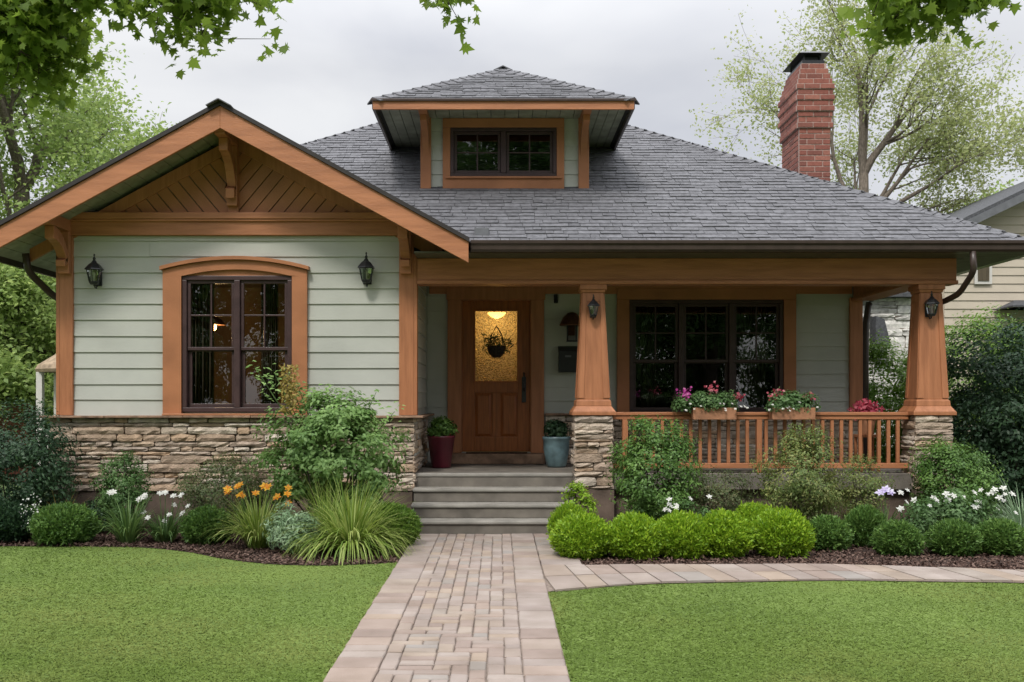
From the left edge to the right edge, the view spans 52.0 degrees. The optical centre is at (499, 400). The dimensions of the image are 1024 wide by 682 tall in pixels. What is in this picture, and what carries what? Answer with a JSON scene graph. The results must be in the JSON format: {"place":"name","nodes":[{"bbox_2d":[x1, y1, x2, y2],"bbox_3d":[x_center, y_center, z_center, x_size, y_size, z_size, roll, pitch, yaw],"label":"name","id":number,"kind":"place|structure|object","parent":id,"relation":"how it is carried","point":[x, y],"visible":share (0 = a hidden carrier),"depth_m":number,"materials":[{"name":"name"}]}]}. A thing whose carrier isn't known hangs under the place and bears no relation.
{"place":"outdoors","nodes":[
{"label":"outdoors","id":0,"kind":"place"},
{"bbox_2d":[35,354,61,473],"bbox_3d":[-7.043,0.250,17.500,1.280,2.360,1.280,0,0,0],"label":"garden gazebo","id":1,"kind":"object","parent":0,"point":[48,365],"visible":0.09,"depth_m":17.11,"materials":[{"name":"wood"}]},
{"bbox_2d":[0,544,397,681],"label":"lawn","id":2,"kind":"structure","parent":0,"point":[284,573],"depth_m":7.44,"materials":[{"name":"green plant"}]},
{"bbox_2d":[0,0,480,122],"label":"maple tree","id":3,"kind":"object","parent":2,"relation":"on","point":[34,34],"visible":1,"depth_m":7.41,"materials":[{"name":"green plant"}]},
{"bbox_2d":[0,524,407,565],"bbox_3d":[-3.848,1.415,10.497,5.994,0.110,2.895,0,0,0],"label":"mulch","id":4,"kind":"object","parent":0,"point":[141,542],"visible":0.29,"depth_m":9.99,"materials":[{"name":"brown soil"}]},
{"bbox_2d":[0,500,34,542],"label":"shrub","id":5,"kind":"object","parent":4,"relation":"on","point":[12,522],"visible":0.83,"depth_m":10.46,"materials":[{"name":"green plant"}]},
{"bbox_2d":[20,493,45,540],"bbox_3d":[-4.666,1.179,10.555,0.330,0.519,0.434,0,0,-37],"label":"white aster","id":6,"kind":"object","parent":4,"relation":"on","point":[36,509],"visible":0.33,"depth_m":10.54,"materials":[{"name":"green plant"}]},
{"bbox_2d":[0,397,91,509],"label":"evergreen shrub","id":7,"kind":"object","parent":4,"relation":"on","point":[39,483],"visible":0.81,"depth_m":11.00,"materials":[{"name":"green plant"}]},
{"bbox_2d":[27,500,103,546],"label":"mounding shrub","id":8,"kind":"object","parent":4,"relation":"on","point":[63,523],"visible":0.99,"depth_m":10.31,"materials":[{"name":"green plant"}]},
{"bbox_2d":[34,490,105,525],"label":"shrub","id":9,"kind":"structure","parent":4,"relation":"on","point":[66,499],"depth_m":11.04,"materials":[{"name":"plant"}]},
{"bbox_2d":[85,498,112,533],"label":"shrub","id":10,"kind":"object","parent":4,"relation":"on","point":[91,506],"visible":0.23,"depth_m":11.14,"materials":[{"name":"green plant"}]},
{"bbox_2d":[88,450,156,531],"bbox_3d":[-4.046,0.976,11.268,0.762,0.926,0.697,0,0,0],"label":"upright shrub","id":11,"kind":"object","parent":4,"relation":"on","point":[125,487],"visible":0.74,"depth_m":11.15,"materials":[{"name":"green plant"}]},
{"bbox_2d":[93,489,175,542],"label":"lily clump","id":12,"kind":"object","parent":4,"relation":"on","point":[125,527],"visible":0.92,"depth_m":10.43,"materials":[{"name":"green plant"}]},
{"bbox_2d":[130,490,189,542],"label":"lily clump","id":13,"kind":"object","parent":4,"relation":"on","point":[169,530],"visible":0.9,"depth_m":10.50,"materials":[{"name":"green plant"}]},
{"bbox_2d":[178,503,235,545],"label":"shrub","id":14,"kind":"object","parent":4,"relation":"on","point":[192,529],"visible":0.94,"depth_m":10.35,"materials":[{"name":"green plant"}]},
{"bbox_2d":[172,451,276,530],"bbox_3d":[-2.892,0.982,11.276,1.184,0.912,1.130,0,0,-17],"label":"airy shrub","id":15,"kind":"object","parent":4,"relation":"on","point":[201,490],"visible":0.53,"depth_m":11.14,"materials":[{"name":"green plant"}]},
{"bbox_2d":[202,482,302,548],"bbox_3d":[-2.330,1.104,10.152,1.113,0.655,1.066,0,0,0],"label":"daylily clump","id":16,"kind":"object","parent":4,"relation":"on","point":[252,536],"visible":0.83,"depth_m":10.06,"materials":[{"name":"green plant"}]},
{"bbox_2d":[258,500,327,554],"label":"silver plant","id":17,"kind":"object","parent":4,"relation":"on","point":[282,527],"visible":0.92,"depth_m":9.74,"materials":[{"name":"green plant"}]},
{"bbox_2d":[244,360,411,528],"bbox_3d":[-1.750,0.513,10.749,1.679,1.848,1.288,0,0,0],"label":"leafy shrub","id":18,"kind":"object","parent":4,"relation":"on","point":[304,452],"visible":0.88,"depth_m":10.57,"materials":[{"name":"green plant"}]},
{"bbox_2d":[276,468,422,565],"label":"ornamental grass","id":19,"kind":"object","parent":4,"relation":"on","point":[354,532],"depth_m":9.55,"materials":[{"name":"green plant"}]},
{"bbox_2d":[369,501,422,547],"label":"shrub","id":20,"kind":"object","parent":4,"relation":"on","point":[412,518],"visible":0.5,"depth_m":10.15,"materials":[{"name":"green plant"}]},
{"bbox_2d":[323,533,569,681],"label":"path","id":21,"kind":"structure","parent":0,"point":[368,645],"depth_m":6.71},
{"bbox_2d":[0,478,1018,591],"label":"ground","id":22,"kind":"structure","parent":0,"point":[998,503],"depth_m":13.17,"materials":[{"name":"brown soil"}]},
{"bbox_2d":[0,404,35,481],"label":"shrub","id":23,"kind":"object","parent":22,"relation":"on","point":[10,423],"depth_m":18.50,"materials":[{"name":"plant"}]},
{"bbox_2d":[0,263,55,431],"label":"leafy tree","id":24,"kind":"object","parent":22,"relation":"on","point":[27,338],"visible":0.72,"depth_m":18.47,"materials":[{"name":"green plant"}]},
{"bbox_2d":[4,381,53,456],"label":"background hedge","id":25,"kind":"object","parent":22,"relation":"on","point":[45,411],"visible":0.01,"depth_m":20.60,"materials":[{"name":"green plant"}]},
{"bbox_2d":[0,25,179,316],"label":"spreading tree","id":26,"kind":"object","parent":22,"relation":"on","point":[59,143],"visible":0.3,"depth_m":23.87,"materials":[{"name":"green plant"}]},
{"bbox_2d":[0,51,1023,534],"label":"bungalow house","id":27,"kind":"structure","parent":22,"relation":"on","point":[466,213],"depth_m":11.99,"materials":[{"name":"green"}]},
{"bbox_2d":[85,254,103,288],"bbox_3d":[-4.576,-1.466,11.863,0.183,0.391,0.218,0,0,0],"label":"wall lantern","id":28,"kind":"object","parent":27,"relation":"attached to","point":[95,267],"depth_m":11.84,"materials":[{"name":"black metal"}]},
{"bbox_2d":[214,316,224,330],"bbox_3d":[-3.595,-1.400,13.200,0.300,1.045,0.300,0,0,0],"label":"pendant lamp","id":29,"kind":"object","parent":27,"relation":"hanging from","point":[218,321],"visible":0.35,"depth_m":13.14,"materials":[{"name":"black metal"}]},
{"bbox_2d":[159,256,309,415],"bbox_3d":[-3.005,-0.738,11.955,1.689,1.808,0.250,0,0,0],"label":"window","id":30,"kind":"structure","parent":27,"relation":"in","point":[238,271],"depth_m":11.94,"materials":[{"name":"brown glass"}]},
{"bbox_2d":[357,252,374,286],"bbox_3d":[-1.502,-1.485,11.863,0.183,0.391,0.218,0,0,0],"label":"wall lantern","id":31,"kind":"object","parent":27,"relation":"attached to","point":[366,266],"depth_m":11.83,"materials":[{"name":"black metal"}]},
{"bbox_2d":[425,415,458,467],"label":"potted plant","id":32,"kind":"object","parent":27,"relation":"on","point":[440,430],"visible":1,"depth_m":12.89,"materials":[{"name":"green plant"}]},
{"bbox_2d":[466,452,526,453],"bbox_3d":[-0.034,0.686,13.845,0.808,0.016,0.170,0,0,0],"label":"threshold","id":33,"kind":"object","parent":27,"relation":"on","point":[496,452],"visible":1,"depth_m":13.76,"materials":[{"name":"brown wood"}]},
{"bbox_2d":[463,301,529,450],"bbox_3d":[-0.040,-0.329,13.995,0.898,2.008,0.131,0,0,0],"label":"front door","id":34,"kind":"structure","parent":27,"relation":"in","point":[495,421],"depth_m":14.01,"materials":[{"name":"brown wood"}]},
{"bbox_2d":[480,326,514,357],"bbox_3d":[-0.028,-0.784,13.915,0.475,0.425,0.260,0,0,0],"label":"hanging basket","id":35,"kind":"object","parent":27,"relation":"hanging from","point":[498,350],"visible":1,"depth_m":13.87,"materials":[{"name":"wicker"}]},
{"bbox_2d":[450,128,556,175],"bbox_3d":[0.053,-3.082,13.062,1.316,0.605,0.135,0,0,0],"label":"window","id":36,"kind":"structure","parent":27,"relation":"in","point":[503,134],"depth_m":13.03,"materials":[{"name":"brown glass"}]},
{"bbox_2d":[554,294,557,303],"bbox_3d":[0.751,-1.351,13.926,0.055,0.120,0.088,0,0,0],"label":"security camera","id":37,"kind":"object","parent":27,"relation":"attached to","point":[555,298],"visible":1,"depth_m":13.90,"materials":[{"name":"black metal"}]},
{"bbox_2d":[542,418,570,467],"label":"potted plant","id":38,"kind":"object","parent":27,"relation":"on","point":[556,441],"visible":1,"depth_m":12.98,"materials":[{"name":"green plant"}]},
{"bbox_2d":[558,346,576,371],"bbox_3d":[0.911,-0.551,13.905,0.260,0.350,0.130,0,0,0],"label":"mailbox","id":39,"kind":"object","parent":27,"relation":"attached to","point":[567,358],"visible":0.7,"depth_m":13.86,"materials":[{"name":"black metal"}]},
{"bbox_2d":[560,312,578,341],"bbox_3d":[0.956,-0.973,13.820,0.330,0.390,0.330,0,0,0],"label":"porch lamp","id":40,"kind":"object","parent":27,"relation":"attached to","point":[570,321],"visible":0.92,"depth_m":13.76,"materials":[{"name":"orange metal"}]},
{"bbox_2d":[587,294,599,319],"bbox_3d":[1.065,-1.061,11.865,0.135,0.287,0.161,0,0,0],"label":"wall lantern","id":41,"kind":"object","parent":27,"relation":"attached to","point":[593,304],"depth_m":11.85,"materials":[{"name":"black metal"}]},
{"bbox_2d":[615,286,798,411],"bbox_3d":[2.754,-0.668,13.990,2.439,1.700,0.180,0,0,0],"label":"window","id":42,"kind":"structure","parent":27,"relation":"in","point":[783,298],"depth_m":13.95,"materials":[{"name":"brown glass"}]},
{"bbox_2d":[670,381,747,419],"bbox_3d":[2.373,-0.007,11.938,0.869,0.441,0.376,0,0,0],"label":"railing planter","id":43,"kind":"object","parent":27,"relation":"attached to","point":[710,406],"visible":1,"depth_m":11.85,"materials":[{"name":"brown wood"}]},
{"bbox_2d":[764,387,820,419],"bbox_3d":[3.329,0.026,11.908,0.659,0.374,0.349,0,0,0],"label":"railing planter","id":44,"kind":"object","parent":27,"relation":"attached to","point":[794,405],"visible":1,"depth_m":11.85,"materials":[{"name":"brown wood"}]},
{"bbox_2d":[848,398,890,471],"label":"red potted flower","id":45,"kind":"object","parent":27,"relation":"on","point":[864,406],"visible":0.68,"depth_m":12.30,"materials":[{"name":"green plant"}]},
{"bbox_2d":[924,291,939,318],"bbox_3d":[4.884,-1.082,11.856,0.150,0.319,0.178,0,0,0],"label":"wall lantern","id":46,"kind":"object","parent":27,"relation":"attached to","point":[930,302],"depth_m":11.84,"materials":[{"name":"black metal"}]},
{"bbox_2d":[689,0,1023,213],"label":"spreading tree","id":47,"kind":"object","parent":22,"relation":"on","point":[959,161],"visible":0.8,"depth_m":26.83,"materials":[{"name":"green plant"}]},
{"bbox_2d":[869,328,906,462],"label":"bright hedge","id":48,"kind":"object","parent":22,"relation":"on","point":[900,370],"visible":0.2,"depth_m":16.29,"materials":[{"name":"green plant"}]},
{"bbox_2d":[890,303,1023,490],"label":"bright hedge","id":49,"kind":"object","parent":22,"relation":"on","point":[974,327],"visible":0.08,"depth_m":15.38,"materials":[{"name":"green plant"}]},
{"bbox_2d":[942,181,1023,438],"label":"neighbour house","id":50,"kind":"structure","parent":22,"relation":"on","point":[1002,284],"depth_m":19.98,"materials":[{"name":"beige"}]},
{"bbox_2d":[974,266,991,283],"bbox_3d":[9.195,-2.455,19.940,0.331,0.478,0.050,0,0,0],"label":"window","id":51,"kind":"structure","parent":50,"relation":"in","point":[982,276],"depth_m":19.91,"materials":[{"name":"white paint"}]},
{"bbox_2d":[945,309,1023,511],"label":"evergreen hedge","id":52,"kind":"object","parent":22,"relation":"on","point":[1001,442],"visible":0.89,"depth_m":13.07,"materials":[{"name":"green plant"}]},
{"bbox_2d":[964,176,1018,204],"bbox_3d":[14.541,-2.566,29.645,5.009,7.996,4.864,0,0,43],"label":"round tree","id":53,"kind":"object","parent":22,"relation":"on","point":[1001,185],"depth_m":30.24,"materials":[{"name":"green plant"}]},
{"bbox_2d":[0,0,1023,217],"label":"sky","id":54,"kind":"structure","parent":0,"point":[341,55],"materials":[{"name":"white"}]},
{"bbox_2d":[533,534,580,565],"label":"path","id":55,"kind":"structure","parent":0,"point":[547,556],"depth_m":9.56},
{"bbox_2d":[534,520,1023,569],"bbox_3d":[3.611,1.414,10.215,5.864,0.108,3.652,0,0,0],"label":"mulch","id":56,"kind":"object","parent":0,"point":[784,558],"visible":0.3,"depth_m":9.29,"materials":[{"name":"brown soil"}]},
{"bbox_2d":[545,500,587,544],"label":"boxwood mound","id":57,"kind":"object","parent":56,"relation":"on","point":[562,510],"visible":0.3,"depth_m":10.07,"materials":[{"name":"green plant"}]},
{"bbox_2d":[557,480,600,514],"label":"shrub","id":58,"kind":"object","parent":56,"relation":"on","point":[578,488],"visible":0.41,"depth_m":10.55,"materials":[{"name":"green plant"}]},
{"bbox_2d":[546,509,612,559],"bbox_3d":[0.746,1.225,9.550,0.632,0.483,0.635,0,0,0],"label":"boxwood mound","id":59,"kind":"object","parent":56,"relation":"on","point":[580,535],"visible":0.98,"depth_m":9.38,"materials":[{"name":"green plant"}]},
{"bbox_2d":[602,510,664,560],"bbox_3d":[1.215,1.227,9.509,0.601,0.476,0.593,0,0,0],"label":"boxwood mound","id":60,"kind":"object","parent":56,"relation":"on","point":[636,535],"visible":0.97,"depth_m":9.34,"materials":[{"name":"green plant"}]},
{"bbox_2d":[602,414,702,520],"bbox_3d":[1.645,0.790,11.084,1.052,1.298,1.177,0,0,0],"label":"dense shrub","id":61,"kind":"object","parent":56,"relation":"on","point":[647,498],"visible":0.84,"depth_m":10.88,"materials":[{"name":"green plant"}]},
{"bbox_2d":[657,509,712,560],"bbox_3d":[1.667,1.220,9.557,0.602,0.494,0.600,0,0,-22],"label":"boxwood mound","id":62,"kind":"object","parent":56,"relation":"on","point":[684,533],"visible":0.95,"depth_m":9.38,"materials":[{"name":"green plant"}]},
{"bbox_2d":[659,494,711,517],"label":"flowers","id":63,"kind":"object","parent":56,"relation":"on","point":[689,504],"visible":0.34,"depth_m":10.55,"materials":[{"name":"white plant"}]},
{"bbox_2d":[680,463,757,513],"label":"airy shrub","id":64,"kind":"object","parent":56,"relation":"on","point":[717,493],"visible":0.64,"depth_m":11.25,"materials":[{"name":"green plant"}]},
{"bbox_2d":[702,508,756,558],"bbox_3d":[2.048,1.217,9.590,0.604,0.498,0.612,0,0,-37],"label":"boxwood mound","id":65,"kind":"object","parent":56,"relation":"on","point":[731,534],"visible":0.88,"depth_m":9.42,"materials":[{"name":"green plant"}]},
{"bbox_2d":[734,500,772,549],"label":"boxwood mound","id":66,"kind":"object","parent":56,"relation":"on","point":[751,510],"visible":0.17,"depth_m":10.07,"materials":[{"name":"green plant"}]},
{"bbox_2d":[752,504,816,558],"bbox_3d":[2.591,1.211,9.655,0.642,0.517,0.646,0,0,38],"label":"boxwood mound","id":67,"kind":"object","parent":56,"relation":"on","point":[783,532],"visible":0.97,"depth_m":9.48,"materials":[{"name":"green plant"}]},
{"bbox_2d":[745,419,853,521],"bbox_3d":[3.183,0.814,11.224,1.057,1.248,1.053,0,0,-44],"label":"variegated shrub","id":68,"kind":"object","parent":56,"relation":"on","point":[800,488],"visible":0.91,"depth_m":11.06,"materials":[{"name":"green plant"}]},
{"bbox_2d":[809,513,853,551],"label":"boxwood mound","id":69,"kind":"object","parent":56,"relation":"on","point":[833,532],"visible":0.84,"depth_m":9.89,"materials":[{"name":"green plant"}]},
{"bbox_2d":[822,452,903,519],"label":"airy shrub","id":70,"kind":"object","parent":56,"relation":"on","point":[876,485],"visible":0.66,"depth_m":11.40,"materials":[{"name":"green plant"}]},
{"bbox_2d":[843,504,887,547],"bbox_3d":[3.587,1.242,10.305,0.495,0.476,0.484,0,0,-30],"label":"boxwood mound","id":71,"kind":"object","parent":56,"relation":"on","point":[862,521],"visible":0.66,"depth_m":10.17,"materials":[{"name":"green plant"}]},
{"bbox_2d":[867,485,898,520],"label":"lilac iris","id":72,"kind":"object","parent":56,"relation":"on","point":[885,489],"visible":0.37,"depth_m":10.97,"materials":[{"name":"purple plant"}]},
{"bbox_2d":[868,519,926,556],"bbox_3d":[3.697,1.279,9.717,0.518,0.381,0.507,0,0,-44],"label":"boxwood mound","id":73,"kind":"object","parent":56,"relation":"on","point":[903,537],"visible":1,"depth_m":9.59,"materials":[{"name":"green plant"}]},
{"bbox_2d":[923,518,984,556],"bbox_3d":[4.196,1.274,9.721,0.542,0.393,0.554,0,0,31],"label":"boxwood mound","id":74,"kind":"object","parent":56,"relation":"on","point":[951,536],"visible":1,"depth_m":9.57,"materials":[{"name":"green plant"}]},
{"bbox_2d":[903,433,1007,521],"bbox_3d":[4.906,0.896,11.267,1.011,1.081,0.964,0,0,35],"label":"round shrub","id":75,"kind":"object","parent":56,"relation":"on","point":[944,459],"visible":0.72,"depth_m":11.14,"materials":[{"name":"green plant"}]},
{"bbox_2d":[896,485,1017,535],"bbox_3d":[4.596,1.153,10.737,1.183,0.603,0.644,0,0,0],"label":"white rose bush","id":76,"kind":"object","parent":56,"relation":"on","point":[947,507],"visible":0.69,"depth_m":10.62,"materials":[{"name":"green plant"}]},
{"bbox_2d":[974,517,1023,555],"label":"boxwood mound","id":77,"kind":"object","parent":56,"relation":"on","point":[1003,536],"visible":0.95,"depth_m":9.60,"materials":[{"name":"green plant"}]},
{"bbox_2d":[982,480,1023,527],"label":"ornamental grass","id":78,"kind":"object","parent":56,"relation":"on","point":[1014,516],"depth_m":10.87,"materials":[{"name":"green plant"}]},
{"bbox_2d":[542,563,1023,591],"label":"side path","id":79,"kind":"structure","parent":0,"point":[560,578],"depth_m":8.54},
{"bbox_2d":[548,580,1023,681],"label":"lawn","id":80,"kind":"structure","parent":0,"point":[873,595],"depth_m":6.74,"materials":[{"name":"green plant"}]},
{"bbox_2d":[835,0,1021,65],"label":"maple tree","id":81,"kind":"object","parent":80,"relation":"on","point":[896,21],"visible":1,"depth_m":7.18,"materials":[{"name":"green plant"}]},
{"bbox_2d":[863,292,910,461],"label":"stone shed","id":82,"kind":"structure","parent":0,"point":[891,314],"depth_m":18.57,"materials":[{"name":"white stone"}]}
]}

